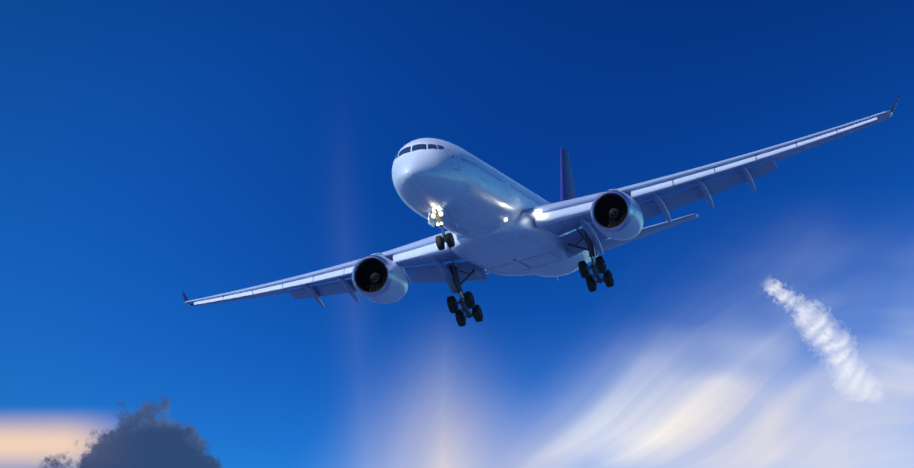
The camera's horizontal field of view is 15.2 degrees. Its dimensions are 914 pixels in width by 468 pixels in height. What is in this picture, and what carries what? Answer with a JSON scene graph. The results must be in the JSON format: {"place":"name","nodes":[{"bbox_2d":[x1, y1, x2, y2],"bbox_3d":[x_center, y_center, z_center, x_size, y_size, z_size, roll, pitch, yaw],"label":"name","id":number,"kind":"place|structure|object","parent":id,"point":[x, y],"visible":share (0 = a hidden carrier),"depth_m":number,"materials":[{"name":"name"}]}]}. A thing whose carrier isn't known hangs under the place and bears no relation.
{"place":"outdoors","nodes":[
{"label":"outdoors","id":0,"kind":"place"},
{"bbox_2d":[0,0,913,467],"label":"sky","id":1,"kind":"structure","parent":0,"point":[152,152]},
{"bbox_2d":[182,96,898,326],"bbox_3d":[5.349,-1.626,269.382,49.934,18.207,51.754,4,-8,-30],"label":"airplane","id":2,"kind":"object","parent":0,"point":[490,219],"visible":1,"depth_m":259.42,"materials":[{"name":"paint"}]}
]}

